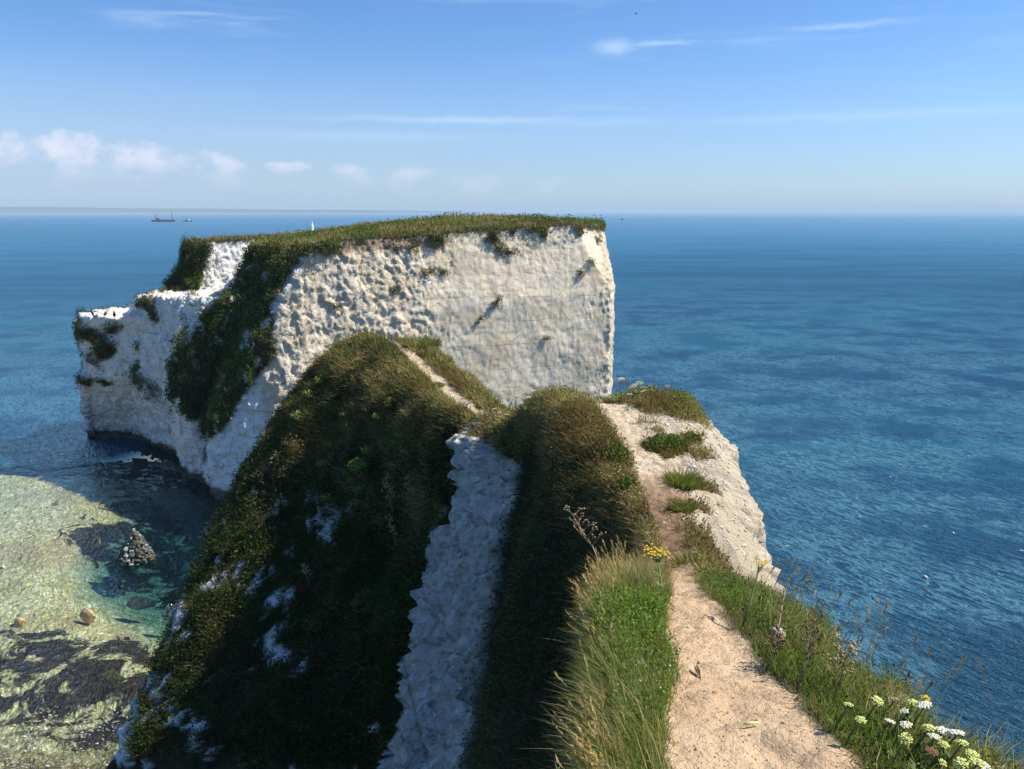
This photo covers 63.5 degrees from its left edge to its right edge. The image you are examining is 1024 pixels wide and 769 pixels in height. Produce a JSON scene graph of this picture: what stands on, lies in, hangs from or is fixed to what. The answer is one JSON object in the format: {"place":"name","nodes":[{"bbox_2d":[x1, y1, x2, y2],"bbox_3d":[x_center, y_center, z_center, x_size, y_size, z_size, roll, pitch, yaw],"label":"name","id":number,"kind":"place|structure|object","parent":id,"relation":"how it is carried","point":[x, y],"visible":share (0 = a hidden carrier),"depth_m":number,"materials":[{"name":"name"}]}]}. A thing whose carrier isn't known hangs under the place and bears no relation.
{"place":"outdoors","nodes":[
{"label":"outdoors","id":0,"kind":"place"},
{"bbox_2d":[0,461,189,768],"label":"seabed","id":1,"kind":"structure","parent":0,"point":[127,663],"depth_m":53.80,"materials":[{"name":"sand"}]},
{"bbox_2d":[14,618,26,626],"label":"rock","id":2,"kind":"object","parent":1,"relation":"on","point":[18,622],"visible":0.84,"depth_m":51.68,"materials":[{"name":"stone"}]},
{"bbox_2d":[0,705,127,768],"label":"pebbles","id":3,"kind":"object","parent":1,"relation":"on","point":[105,765],"visible":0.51,"depth_m":40.39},
{"bbox_2d":[102,670,124,679],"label":"rock","id":4,"kind":"object","parent":1,"relation":"on","point":[113,674],"visible":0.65,"depth_m":46.23,"materials":[{"name":"stone"}]},
{"bbox_2d":[126,596,157,609],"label":"rock","id":5,"kind":"object","parent":1,"relation":"on","point":[135,601],"visible":0.99,"depth_m":55.18,"materials":[{"name":"stone"}]},
{"bbox_2d":[119,458,181,488],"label":"rock platform","id":6,"kind":"object","parent":1,"relation":"on","point":[139,464],"visible":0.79,"depth_m":80.39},
{"bbox_2d":[0,207,494,212],"bbox_3d":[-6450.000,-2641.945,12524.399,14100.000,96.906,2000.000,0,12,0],"label":"coast","id":7,"kind":"structure","parent":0,"point":[91,210],"depth_m":11628.64},
{"bbox_2d":[0,212,1023,768],"bbox_3d":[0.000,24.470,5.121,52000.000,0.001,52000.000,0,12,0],"label":"sea","id":8,"kind":"structure","parent":0,"point":[832,370],"depth_m":123.47,"materials":[{"name":"liquid"}]},
{"bbox_2d":[79,608,95,623],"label":"rock","id":9,"kind":"object","parent":8,"relation":"in","point":[89,617],"visible":1,"depth_m":52.64,"materials":[{"name":"stone"}]},
{"bbox_2d":[114,528,155,565],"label":"rock pile","id":10,"kind":"object","parent":8,"relation":"in","point":[138,551],"visible":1,"depth_m":60.23,"materials":[{"name":"stone"}]},
{"bbox_2d":[151,213,174,221],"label":"cargo ship","id":11,"kind":"object","parent":8,"relation":"on","point":[160,220],"visible":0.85,"depth_m":2026.69},
{"bbox_2d":[72,215,615,500],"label":"sea stack","id":12,"kind":"object","parent":8,"relation":"in","point":[544,288],"visible":0.43,"depth_m":79.31,"materials":[{"name":"stone"}]},
{"bbox_2d":[71,218,605,498],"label":"ground cover","id":13,"kind":"object","parent":12,"relation":"on","point":[215,390],"visible":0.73,"depth_m":75.00,"materials":[{"name":"green plant"}]},
{"bbox_2d":[93,211,604,435],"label":"turf","id":14,"kind":"structure","parent":12,"relation":"on","point":[380,229],"depth_m":80.69,"materials":[{"name":"green plant"}]},
{"bbox_2d":[403,240,420,255],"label":"cliff shrub","id":15,"kind":"object","parent":12,"relation":"on","point":[411,246],"visible":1,"depth_m":75.77,"materials":[{"name":"green plant"}]},
{"bbox_2d":[419,268,437,276],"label":"cliff shrub","id":16,"kind":"object","parent":12,"relation":"on","point":[430,272],"visible":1,"depth_m":76.49,"materials":[{"name":"green plant"}]},
{"bbox_2d":[488,229,502,244],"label":"cliff shrub","id":17,"kind":"object","parent":12,"relation":"on","point":[500,235],"visible":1,"depth_m":79.09,"materials":[{"name":"green plant"}]},
{"bbox_2d":[491,295,503,307],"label":"cliff shrub","id":18,"kind":"object","parent":12,"relation":"on","point":[497,301],"visible":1,"depth_m":79.03,"materials":[{"name":"green plant"}]},
{"bbox_2d":[492,239,507,257],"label":"cliff shrub","id":19,"kind":"object","parent":12,"relation":"on","point":[499,250],"visible":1,"depth_m":79.50,"materials":[{"name":"green plant"}]},
{"bbox_2d":[504,248,520,255],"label":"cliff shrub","id":20,"kind":"object","parent":12,"relation":"on","point":[511,252],"visible":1,"depth_m":79.88,"materials":[{"name":"green plant"}]},
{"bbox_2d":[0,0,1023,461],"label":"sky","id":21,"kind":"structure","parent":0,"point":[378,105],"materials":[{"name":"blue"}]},
{"bbox_2d":[106,341,1006,768],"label":"chalk ridge","id":22,"kind":"structure","parent":0,"point":[446,617],"depth_m":15.41,"materials":[{"name":"stone"}]},
{"bbox_2d":[136,717,156,730],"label":"shrub","id":23,"kind":"object","parent":22,"relation":"on","point":[155,721],"visible":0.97,"depth_m":18.48,"materials":[{"name":"green plant"}]},
{"bbox_2d":[159,591,181,612],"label":"shrub","id":24,"kind":"object","parent":22,"relation":"on","point":[168,602],"visible":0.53,"depth_m":21.26,"materials":[{"name":"green plant"}]},
{"bbox_2d":[182,597,200,613],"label":"shrub","id":25,"kind":"object","parent":22,"relation":"on","point":[187,605],"visible":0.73,"depth_m":19.98,"materials":[{"name":"green plant"}]},
{"bbox_2d":[213,534,241,555],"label":"shrub","id":26,"kind":"object","parent":22,"relation":"on","point":[232,542],"visible":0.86,"depth_m":20.90,"materials":[{"name":"green plant"}]},
{"bbox_2d":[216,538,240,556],"bbox_3d":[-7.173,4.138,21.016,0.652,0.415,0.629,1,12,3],"label":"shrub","id":27,"kind":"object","parent":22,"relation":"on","point":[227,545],"visible":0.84,"depth_m":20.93,"materials":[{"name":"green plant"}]},
{"bbox_2d":[221,580,242,595],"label":"shrub","id":28,"kind":"object","parent":22,"relation":"on","point":[230,589],"visible":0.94,"depth_m":19.94,"materials":[{"name":"green plant"}]},
{"bbox_2d":[233,749,265,768],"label":"shrub","id":29,"kind":"object","parent":22,"relation":"on","point":[253,762],"visible":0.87,"depth_m":17.19,"materials":[{"name":"green plant"}]},
{"bbox_2d":[244,488,268,509],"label":"shrub","id":30,"kind":"object","parent":22,"relation":"on","point":[255,500],"visible":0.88,"depth_m":21.91,"materials":[{"name":"green plant"}]},
{"bbox_2d":[252,464,273,480],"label":"shrub","id":31,"kind":"object","parent":22,"relation":"on","point":[263,474],"visible":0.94,"depth_m":22.35,"materials":[{"name":"green plant"}]},
{"bbox_2d":[259,428,281,445],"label":"shrub","id":32,"kind":"object","parent":22,"relation":"on","point":[268,436],"visible":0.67,"depth_m":23.29,"materials":[{"name":"green plant"}]},
{"bbox_2d":[269,450,288,466],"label":"shrub","id":33,"kind":"object","parent":22,"relation":"on","point":[275,455],"visible":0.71,"depth_m":22.33,"materials":[{"name":"green plant"}]},
{"bbox_2d":[279,463,296,479],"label":"shrub","id":34,"kind":"object","parent":22,"relation":"on","point":[289,474],"visible":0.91,"depth_m":21.89,"materials":[{"name":"green plant"}]},
{"bbox_2d":[281,433,304,449],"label":"shrub","id":35,"kind":"object","parent":22,"relation":"on","point":[290,440],"visible":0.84,"depth_m":22.40,"materials":[{"name":"green plant"}]},
{"bbox_2d":[286,612,311,637],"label":"shrub","id":36,"kind":"object","parent":22,"relation":"on","point":[296,625],"visible":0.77,"depth_m":18.71,"materials":[{"name":"green plant"}]},
{"bbox_2d":[289,437,310,452],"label":"shrub","id":37,"kind":"object","parent":22,"relation":"on","point":[298,447],"visible":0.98,"depth_m":22.16,"materials":[{"name":"green plant"}]},
{"bbox_2d":[291,711,317,734],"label":"shrub","id":38,"kind":"object","parent":22,"relation":"on","point":[306,725],"visible":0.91,"depth_m":17.02,"materials":[{"name":"green plant"}]},
{"bbox_2d":[301,563,312,584],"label":"dead plant","id":39,"kind":"object","parent":22,"relation":"on","point":[303,569],"visible":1,"depth_m":18.18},
{"bbox_2d":[302,612,329,634],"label":"shrub","id":40,"kind":"object","parent":22,"relation":"on","point":[314,622],"visible":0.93,"depth_m":18.39,"materials":[{"name":"green plant"}]},
{"bbox_2d":[315,460,325,471],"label":"leafy plant","id":41,"kind":"object","parent":22,"relation":"on","point":[320,462],"visible":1,"depth_m":21.12,"materials":[{"name":"green plant"}]},
{"bbox_2d":[313,479,334,498],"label":"shrub","id":42,"kind":"object","parent":22,"relation":"on","point":[323,485],"visible":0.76,"depth_m":20.78,"materials":[{"name":"green plant"}]},
{"bbox_2d":[323,490,349,508],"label":"shrub","id":43,"kind":"object","parent":22,"relation":"on","point":[334,501],"visible":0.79,"depth_m":20.37,"materials":[{"name":"green plant"}]},
{"bbox_2d":[348,499,360,510],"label":"leafy plant","id":44,"kind":"object","parent":22,"relation":"on","point":[355,502],"visible":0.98,"depth_m":19.57,"materials":[{"name":"green plant"}]},
{"bbox_2d":[347,457,367,475],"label":"leafy plant","id":45,"kind":"object","parent":22,"relation":"on","point":[360,468],"visible":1,"depth_m":19.81,"materials":[{"name":"green plant"}]},
{"bbox_2d":[352,484,364,497],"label":"leafy plant","id":46,"kind":"object","parent":22,"relation":"on","point":[357,489],"visible":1,"depth_m":19.68,"materials":[{"name":"green plant"}]},
{"bbox_2d":[351,589,376,615],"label":"shrub","id":47,"kind":"object","parent":22,"relation":"on","point":[365,605],"visible":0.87,"depth_m":17.73,"materials":[{"name":"green plant"}]},
{"bbox_2d":[361,445,372,460],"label":"leafy plant","id":48,"kind":"object","parent":22,"relation":"on","point":[366,450],"visible":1,"depth_m":19.92,"materials":[{"name":"green plant"}]},
{"bbox_2d":[360,400,375,414],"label":"shrub","id":49,"kind":"object","parent":22,"relation":"on","point":[370,408],"visible":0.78,"depth_m":20.69,"materials":[{"name":"green plant"}]},
{"bbox_2d":[119,328,617,768],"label":"grass","id":50,"kind":"structure","parent":22,"relation":"on","point":[432,431],"depth_m":18.97,"materials":[{"name":"green plant"}]},
{"bbox_2d":[371,412,382,423],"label":"leafy plant","id":51,"kind":"object","parent":22,"relation":"on","point":[375,415],"visible":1,"depth_m":20.26,"materials":[{"name":"green plant"}]},
{"bbox_2d":[371,482,385,494],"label":"shrub","id":52,"kind":"object","parent":22,"relation":"on","point":[380,488],"visible":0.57,"depth_m":19.44,"materials":[{"name":"green plant"}]},
{"bbox_2d":[372,510,395,530],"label":"shrub","id":53,"kind":"object","parent":22,"relation":"on","point":[383,520],"visible":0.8,"depth_m":18.67,"materials":[{"name":"green plant"}]},
{"bbox_2d":[381,477,394,511],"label":"dead plant","id":54,"kind":"object","parent":22,"relation":"on","point":[385,485],"visible":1,"depth_m":18.14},
{"bbox_2d":[385,514,396,545],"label":"dead plant","id":55,"kind":"object","parent":22,"relation":"on","point":[392,527],"visible":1,"depth_m":17.65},
{"bbox_2d":[404,473,414,506],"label":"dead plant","id":56,"kind":"object","parent":22,"relation":"on","point":[409,485],"visible":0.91,"depth_m":17.86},
{"bbox_2d":[399,332,445,349],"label":"tussock","id":57,"kind":"object","parent":22,"relation":"on","point":[423,343],"visible":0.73,"depth_m":23.68,"materials":[{"name":"green plant"}]},
{"bbox_2d":[423,353,458,364],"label":"tussock","id":58,"kind":"object","parent":22,"relation":"on","point":[450,358],"visible":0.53,"depth_m":22.03,"materials":[{"name":"green plant"}]},
{"bbox_2d":[357,329,531,431],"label":"grass","id":59,"kind":"structure","parent":22,"relation":"on","point":[474,379],"depth_m":19.50,"materials":[{"name":"green plant"}]},
{"bbox_2d":[436,456,452,469],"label":"shrub","id":60,"kind":"object","parent":22,"relation":"on","point":[447,462],"visible":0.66,"depth_m":16.72,"materials":[{"name":"green plant"}]},
{"bbox_2d":[552,535,644,768],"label":"seeding grass","id":61,"kind":"structure","parent":22,"relation":"on","point":[595,727],"depth_m":2.83,"materials":[{"name":"green plant"}]},
{"bbox_2d":[520,539,691,768],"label":"grass","id":62,"kind":"structure","parent":22,"relation":"on","point":[631,702],"depth_m":3.19,"materials":[{"name":"green plant"}]},
{"bbox_2d":[563,505,605,565],"bbox_3d":[0.450,0.913,5.040,0.171,0.277,0.427,-6,13,-26],"label":"dead plant","id":63,"kind":"object","parent":62,"relation":"on","point":[582,530],"visible":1,"depth_m":5.05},
{"bbox_2d":[642,543,670,594],"bbox_3d":[0.790,1.012,4.441,0.157,0.189,0.384,0,12,0],"label":"ragwort","id":64,"kind":"object","parent":62,"relation":"on","point":[658,558],"visible":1,"depth_m":4.48,"materials":[{"name":"yellow plant"}]},
{"bbox_2d":[457,383,762,768],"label":"grass","id":65,"kind":"structure","parent":22,"relation":"on","point":[544,450],"depth_m":9.94,"materials":[{"name":"green plant"}]},
{"bbox_2d":[600,444,632,460],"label":"leafy plant","id":66,"kind":"object","parent":22,"relation":"on","point":[619,447],"visible":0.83,"depth_m":10.13,"materials":[{"name":"green plant"}]},
{"bbox_2d":[390,340,860,768],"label":"footpath","id":67,"kind":"structure","parent":22,"relation":"on","point":[747,689],"depth_m":3.11,"materials":[{"name":"soil"}]},
{"bbox_2d":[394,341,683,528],"bbox_3d":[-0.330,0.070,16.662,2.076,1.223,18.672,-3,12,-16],"label":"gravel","id":68,"kind":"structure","parent":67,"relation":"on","point":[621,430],"depth_m":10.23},
{"bbox_2d":[660,494,706,513],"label":"tussock","id":69,"kind":"object","parent":67,"relation":"on","point":[680,506],"visible":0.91,"depth_m":8.50,"materials":[{"name":"green plant"}]},
{"bbox_2d":[662,572,840,761],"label":"grass","id":70,"kind":"structure","parent":67,"relation":"on","point":[743,664],"depth_m":3.30,"materials":[{"name":"green plant"}]},
{"bbox_2d":[661,577,848,768],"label":"straw","id":71,"kind":"object","parent":67,"relation":"on","point":[723,662],"visible":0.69,"depth_m":2.92,"materials":[{"name":"beige plant"}]},
{"bbox_2d":[662,566,864,768],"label":"grit","id":72,"kind":"object","parent":67,"relation":"on","point":[751,734],"visible":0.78,"depth_m":2.99,"materials":[{"name":"gravel"}]},
{"bbox_2d":[613,475,639,490],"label":"leafy plant","id":73,"kind":"object","parent":22,"relation":"on","point":[622,481],"visible":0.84,"depth_m":9.38,"materials":[{"name":"green plant"}]},
{"bbox_2d":[637,428,694,454],"bbox_3d":[1.999,0.737,10.676,0.868,0.239,0.866,4,13,20],"label":"bush","id":74,"kind":"object","parent":22,"relation":"on","point":[664,439],"visible":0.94,"depth_m":10.58,"materials":[{"name":"green plant"}]},
{"bbox_2d":[656,444,687,460],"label":"tussock","id":75,"kind":"object","parent":22,"relation":"on","point":[667,454],"visible":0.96,"depth_m":10.34,"materials":[{"name":"green plant"}]},
{"bbox_2d":[659,464,714,490],"bbox_3d":[1.971,1.037,9.411,0.727,0.294,0.663,10,15,40],"label":"tussock","id":76,"kind":"object","parent":22,"relation":"on","point":[677,480],"visible":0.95,"depth_m":9.37,"materials":[{"name":"green plant"}]},
{"bbox_2d":[682,431,705,443],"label":"bush","id":77,"kind":"object","parent":22,"relation":"on","point":[694,434],"visible":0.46,"depth_m":10.93,"materials":[{"name":"green plant"}]},
{"bbox_2d":[669,545,723,566],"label":"tussock","id":78,"kind":"object","parent":22,"relation":"on","point":[681,559],"visible":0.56,"depth_m":6.41,"materials":[{"name":"green plant"}]},
{"bbox_2d":[640,413,752,568],"bbox_3d":[2.332,1.125,10.140,1.148,0.589,4.440,1,12,3],"label":"rubble","id":79,"kind":"object","parent":22,"relation":"on","point":[743,545],"visible":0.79,"depth_m":9.83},
{"bbox_2d":[741,558,767,626],"bbox_3d":[1.160,0.991,3.941,0.055,0.246,0.272,7,14,29],"label":"ragwort","id":80,"kind":"object","parent":22,"relation":"on","point":[759,569],"visible":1,"depth_m":3.95,"materials":[{"name":"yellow plant"}]},
{"bbox_2d":[761,624,791,671],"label":"dead plant","id":81,"kind":"object","parent":22,"relation":"on","point":[778,634],"visible":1,"depth_m":3.37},
{"bbox_2d":[826,702,853,730],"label":"flower","id":82,"kind":"object","parent":22,"relation":"on","point":[844,711],"visible":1,"depth_m":2.64,"materials":[{"name":"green plant"}]},
{"bbox_2d":[826,633,860,699],"bbox_3d":[1.186,1.006,2.977,0.097,0.149,0.255,8,14,33],"label":"dead plant","id":83,"kind":"object","parent":22,"relation":"on","point":[851,648],"visible":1,"depth_m":2.99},
{"bbox_2d":[841,716,866,746],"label":"flower","id":84,"kind":"object","parent":22,"relation":"on","point":[860,719],"visible":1,"depth_m":2.52,"materials":[{"name":"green plant"}]},
{"bbox_2d":[863,695,883,727],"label":"flower","id":85,"kind":"object","parent":22,"relation":"on","point":[879,701],"visible":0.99,"depth_m":2.67,"materials":[{"name":"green plant"}]},
{"bbox_2d":[738,554,1023,768],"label":"seeding grass","id":86,"kind":"structure","parent":22,"relation":"on","point":[875,645],"depth_m":3.34,"materials":[{"name":"green plant"}]},
{"bbox_2d":[872,718,895,744],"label":"flower","id":87,"kind":"object","parent":22,"relation":"on","point":[888,720],"visible":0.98,"depth_m":2.55,"materials":[{"name":"white plant"}]},
{"bbox_2d":[876,697,898,721],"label":"flower","id":88,"kind":"object","parent":22,"relation":"on","point":[893,699],"visible":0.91,"depth_m":2.72,"materials":[{"name":"brown plant"}]},
{"bbox_2d":[882,721,912,746],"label":"flower","id":89,"kind":"object","parent":22,"relation":"on","point":[905,724],"visible":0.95,"depth_m":2.49,"materials":[{"name":"beige plant"}]},
{"bbox_2d":[889,708,908,738],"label":"flower","id":90,"kind":"object","parent":22,"relation":"on","point":[904,710],"visible":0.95,"depth_m":2.57,"materials":[{"name":"white plant"}]},
{"bbox_2d":[887,732,912,767],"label":"flower","id":91,"kind":"object","parent":22,"relation":"on","point":[907,739],"visible":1,"depth_m":2.39,"materials":[{"name":"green plant"}]},
{"bbox_2d":[902,698,917,720],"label":"flower","id":92,"kind":"object","parent":22,"relation":"on","point":[913,702],"visible":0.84,"depth_m":2.65,"materials":[{"name":"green plant"}]},
{"bbox_2d":[904,732,928,756],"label":"flower","id":93,"kind":"object","parent":22,"relation":"on","point":[921,739],"visible":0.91,"depth_m":2.48,"materials":[{"name":"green plant"}]},
{"bbox_2d":[904,695,930,720],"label":"flower","id":94,"kind":"object","parent":22,"relation":"on","point":[926,698],"visible":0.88,"depth_m":2.66,"materials":[{"name":"yellow plant"}]},
{"bbox_2d":[904,701,931,731],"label":"flower","id":95,"kind":"object","parent":22,"relation":"on","point":[925,704],"visible":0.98,"depth_m":2.60,"materials":[{"name":"white plant"}]},
{"bbox_2d":[903,746,938,768],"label":"flower","id":96,"kind":"object","parent":22,"relation":"on","point":[932,752],"visible":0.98,"depth_m":2.31,"materials":[{"name":"brown plant"}]},
{"bbox_2d":[907,724,935,756],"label":"flower","id":97,"kind":"object","parent":22,"relation":"on","point":[930,727],"visible":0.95,"depth_m":2.46,"materials":[{"name":"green plant"}]},
{"bbox_2d":[914,733,941,762],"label":"flower","id":98,"kind":"object","parent":22,"relation":"on","point":[934,736],"visible":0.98,"depth_m":2.42,"materials":[{"name":"beige plant"}]},
{"bbox_2d":[924,726,949,752],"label":"flower","id":99,"kind":"object","parent":22,"relation":"on","point":[943,729],"visible":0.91,"depth_m":2.48,"materials":[{"name":"white plant"}]},
{"bbox_2d":[928,740,949,768],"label":"flower","id":100,"kind":"object","parent":22,"relation":"on","point":[944,744],"visible":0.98,"depth_m":2.37,"materials":[{"name":"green plant"}]},
{"bbox_2d":[933,729,964,756],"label":"flower","id":101,"kind":"object","parent":22,"relation":"on","point":[955,732],"visible":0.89,"depth_m":2.44,"materials":[{"name":"white plant"}]},
{"bbox_2d":[941,739,968,768],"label":"flower","id":102,"kind":"object","parent":22,"relation":"on","point":[958,741],"visible":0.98,"depth_m":2.38,"materials":[{"name":"green plant"}]},
{"bbox_2d":[953,756,968,768],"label":"flower","id":103,"kind":"object","parent":22,"relation":"on","point":[957,761],"visible":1,"depth_m":2.26,"materials":[{"name":"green plant"}]},
{"bbox_2d":[951,749,979,768],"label":"flower","id":104,"kind":"object","parent":22,"relation":"on","point":[970,752],"visible":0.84,"depth_m":2.32,"materials":[{"name":"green plant"}]},
{"bbox_2d":[967,757,985,768],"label":"flower","id":105,"kind":"object","parent":22,"relation":"on","point":[972,759],"visible":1,"depth_m":2.27,"materials":[{"name":"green plant"}]},
{"bbox_2d":[606,383,718,430],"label":"grass","id":106,"kind":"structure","parent":0,"point":[697,407],"depth_m":12.27,"materials":[{"name":"green plant"}]},
{"bbox_2d":[692,559,1023,768],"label":"grass","id":107,"kind":"structure","parent":0,"point":[735,592],"depth_m":3.06,"materials":[{"name":"green plant"}]},
{"bbox_2d":[771,578,796,645],"bbox_3d":[1.176,0.993,3.642,0.093,0.164,0.358,7,14,30],"label":"dead plant","id":108,"kind":"object","parent":107,"relation":"on","point":[780,614],"visible":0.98,"depth_m":3.66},
{"bbox_2d":[789,602,826,689],"bbox_3d":[1.147,1.003,3.215,0.129,0.169,0.431,4,13,21],"label":"dead plant","id":109,"kind":"object","parent":107,"relation":"on","point":[810,644],"visible":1,"depth_m":3.21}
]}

